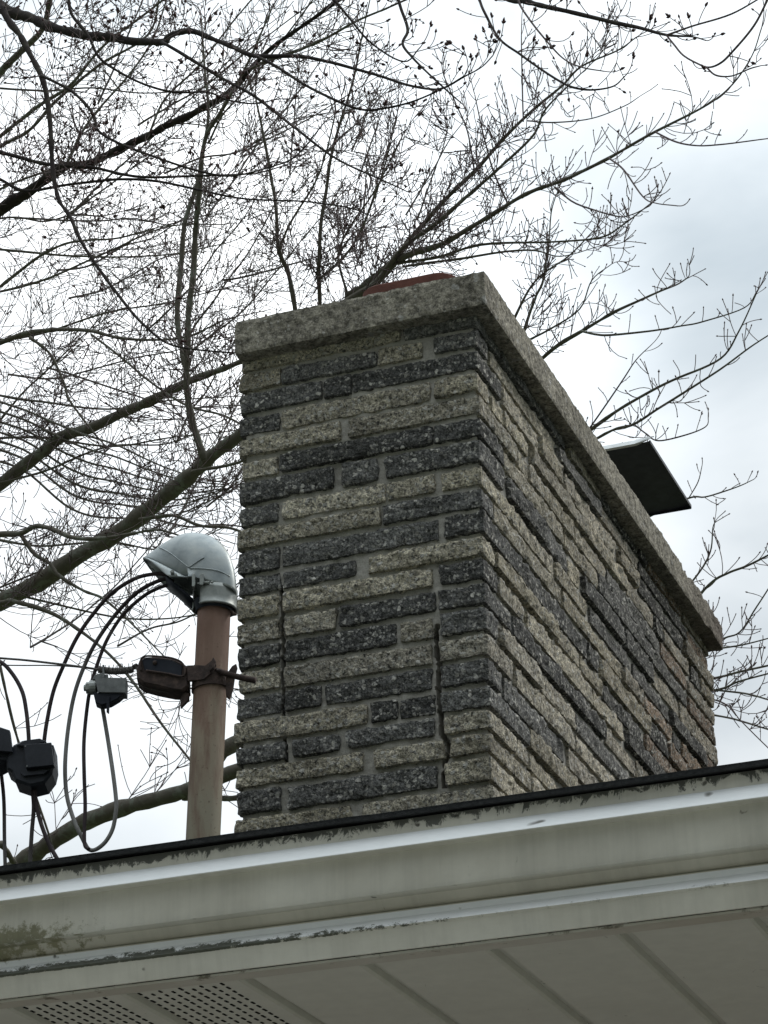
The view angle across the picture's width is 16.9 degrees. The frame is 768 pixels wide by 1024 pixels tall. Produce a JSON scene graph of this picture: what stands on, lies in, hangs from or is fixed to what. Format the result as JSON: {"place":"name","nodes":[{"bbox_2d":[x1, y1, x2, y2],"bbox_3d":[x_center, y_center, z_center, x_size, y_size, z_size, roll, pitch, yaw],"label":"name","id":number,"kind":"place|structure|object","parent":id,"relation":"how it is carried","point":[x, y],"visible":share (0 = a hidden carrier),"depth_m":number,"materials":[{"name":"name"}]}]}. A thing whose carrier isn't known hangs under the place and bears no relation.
{"place":"outdoors","nodes":[
{"label":"outdoors","id":0,"kind":"place"},
{"bbox_2d":[0,0,406,865],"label":"bare tree","id":1,"kind":"object","parent":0,"point":[48,574],"visible":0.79,"depth_m":15.19,"materials":[{"name":"grey plant"}]},
{"bbox_2d":[0,0,487,763],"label":"bare tree","id":2,"kind":"object","parent":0,"point":[206,202],"visible":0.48,"depth_m":21.59,"materials":[{"name":"brown plant"}]},
{"bbox_2d":[0,759,767,1023],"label":"house","id":3,"kind":"structure","parent":0,"point":[640,900],"depth_m":3.07,"materials":[{"name":"paint"}]},
{"bbox_2d":[137,533,256,839],"bbox_3d":[-0.407,0.448,5.590,0.296,0.897,0.110,-10,-27,18],"label":"service mast","id":4,"kind":"object","parent":3,"relation":"on","point":[199,567],"visible":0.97,"depth_m":5.62,"materials":[{"name":"metal"}]},
{"bbox_2d":[42,572,168,740],"bbox_3d":[-0.622,0.332,5.753,0.320,0.390,0.016,-13,-28,23],"label":"service cable","id":5,"kind":"object","parent":4,"relation":"attached to","point":[89,619],"visible":0.87,"depth_m":5.80,"materials":[{"name":"rubber"}]},
{"bbox_2d":[6,739,57,796],"bbox_3d":[-0.774,0.561,5.695,0.154,0.112,0.094,-10,-27,18],"label":"splice box","id":6,"kind":"object","parent":5,"relation":"attached to","point":[32,764],"visible":1,"depth_m":5.66,"materials":[{"name":"black plastic"}]},
{"bbox_2d":[0,727,12,775],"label":"splice box","id":7,"kind":"object","parent":6,"relation":"attached to","point":[6,747],"visible":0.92,"depth_m":5.71,"materials":[{"name":"black plastic"}]},
{"bbox_2d":[0,775,6,864],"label":"splice cable","id":8,"kind":"object","parent":7,"relation":"hanging from","point":[3,819],"visible":0.75,"depth_m":5.73,"materials":[{"name":"black rubber"}]},
{"bbox_2d":[28,790,35,861],"bbox_3d":[-0.768,0.685,5.633,0.016,0.198,0.009,-10,-27,18],"label":"splice cable","id":9,"kind":"object","parent":6,"relation":"hanging from","point":[31,835],"visible":0.87,"depth_m":5.63,"materials":[{"name":"black rubber"}]},
{"bbox_2d":[33,790,58,857],"bbox_3d":[-0.735,0.675,5.625,0.075,0.186,0.009,-10,-27,18],"label":"splice cable","id":10,"kind":"object","parent":6,"relation":"hanging from","point":[46,837],"visible":0.94,"depth_m":5.62,"materials":[{"name":"rubber"}]},
{"bbox_2d":[63,577,173,852],"bbox_3d":[-0.580,0.444,5.670,0.262,0.615,0.028,-11,-28,19],"label":"service cable","id":11,"kind":"object","parent":4,"relation":"attached to","point":[103,713],"visible":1,"depth_m":5.67,"materials":[{"name":"black rubber"}]},
{"bbox_2d":[82,584,166,850],"bbox_3d":[-0.563,0.446,5.666,0.210,0.608,0.021,-8,-27,14],"label":"service cable","id":12,"kind":"object","parent":4,"relation":"hanging from","point":[119,619],"visible":1,"depth_m":5.70,"materials":[{"name":"rubber"}]},
{"bbox_2d":[97,663,186,692],"bbox_3d":[-0.530,0.368,5.680,0.230,0.107,0.034,-10,-27,18],"label":"wire grip","id":13,"kind":"object","parent":4,"relation":"attached to","point":[120,670],"visible":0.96,"depth_m":5.71,"materials":[{"name":"black metal"}]},
{"bbox_2d":[0,664,78,667],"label":"messenger wire","id":14,"kind":"object","parent":13,"relation":"attached to","point":[42,665],"visible":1,"depth_m":5.79,"materials":[{"name":"black metal"}]},
{"bbox_2d":[0,657,97,669],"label":"messenger wire","id":15,"kind":"object","parent":13,"relation":"attached to","point":[37,661],"visible":1,"depth_m":5.79,"materials":[{"name":"black metal"}]},
{"bbox_2d":[0,660,30,739],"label":"splice cable","id":16,"kind":"object","parent":15,"relation":"hanging from","point":[16,680],"visible":0.98,"depth_m":5.78,"materials":[{"name":"rubber"}]},
{"bbox_2d":[84,665,127,713],"bbox_3d":[-0.611,0.396,5.703,0.111,0.118,0.038,-10,-27,18],"label":"cable connector","id":17,"kind":"object","parent":13,"relation":"attached to","point":[105,690],"visible":1,"depth_m":5.68,"materials":[{"name":"metal"}]},
{"bbox_2d":[234,271,722,832],"bbox_3d":[0.366,0.646,7.186,0.695,2.213,2.391,-10,-27,18],"label":"chimney","id":18,"kind":"object","parent":3,"relation":"on","point":[462,571],"visible":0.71,"depth_m":6.39,"materials":[{"name":"brick"}]},
{"bbox_2d":[0,0,767,365],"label":"bare tree","id":19,"kind":"object","parent":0,"point":[10,14],"visible":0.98,"depth_m":12.33,"materials":[{"name":"grey plant"}]},
{"bbox_2d":[0,0,767,865],"label":"sky","id":20,"kind":"structure","parent":0,"point":[724,219],"materials":[{"name":"white"}]},
{"bbox_2d":[237,0,767,747],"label":"bare tree","id":21,"kind":"object","parent":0,"point":[405,252],"visible":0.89,"depth_m":15.15,"materials":[{"name":"grey plant"}]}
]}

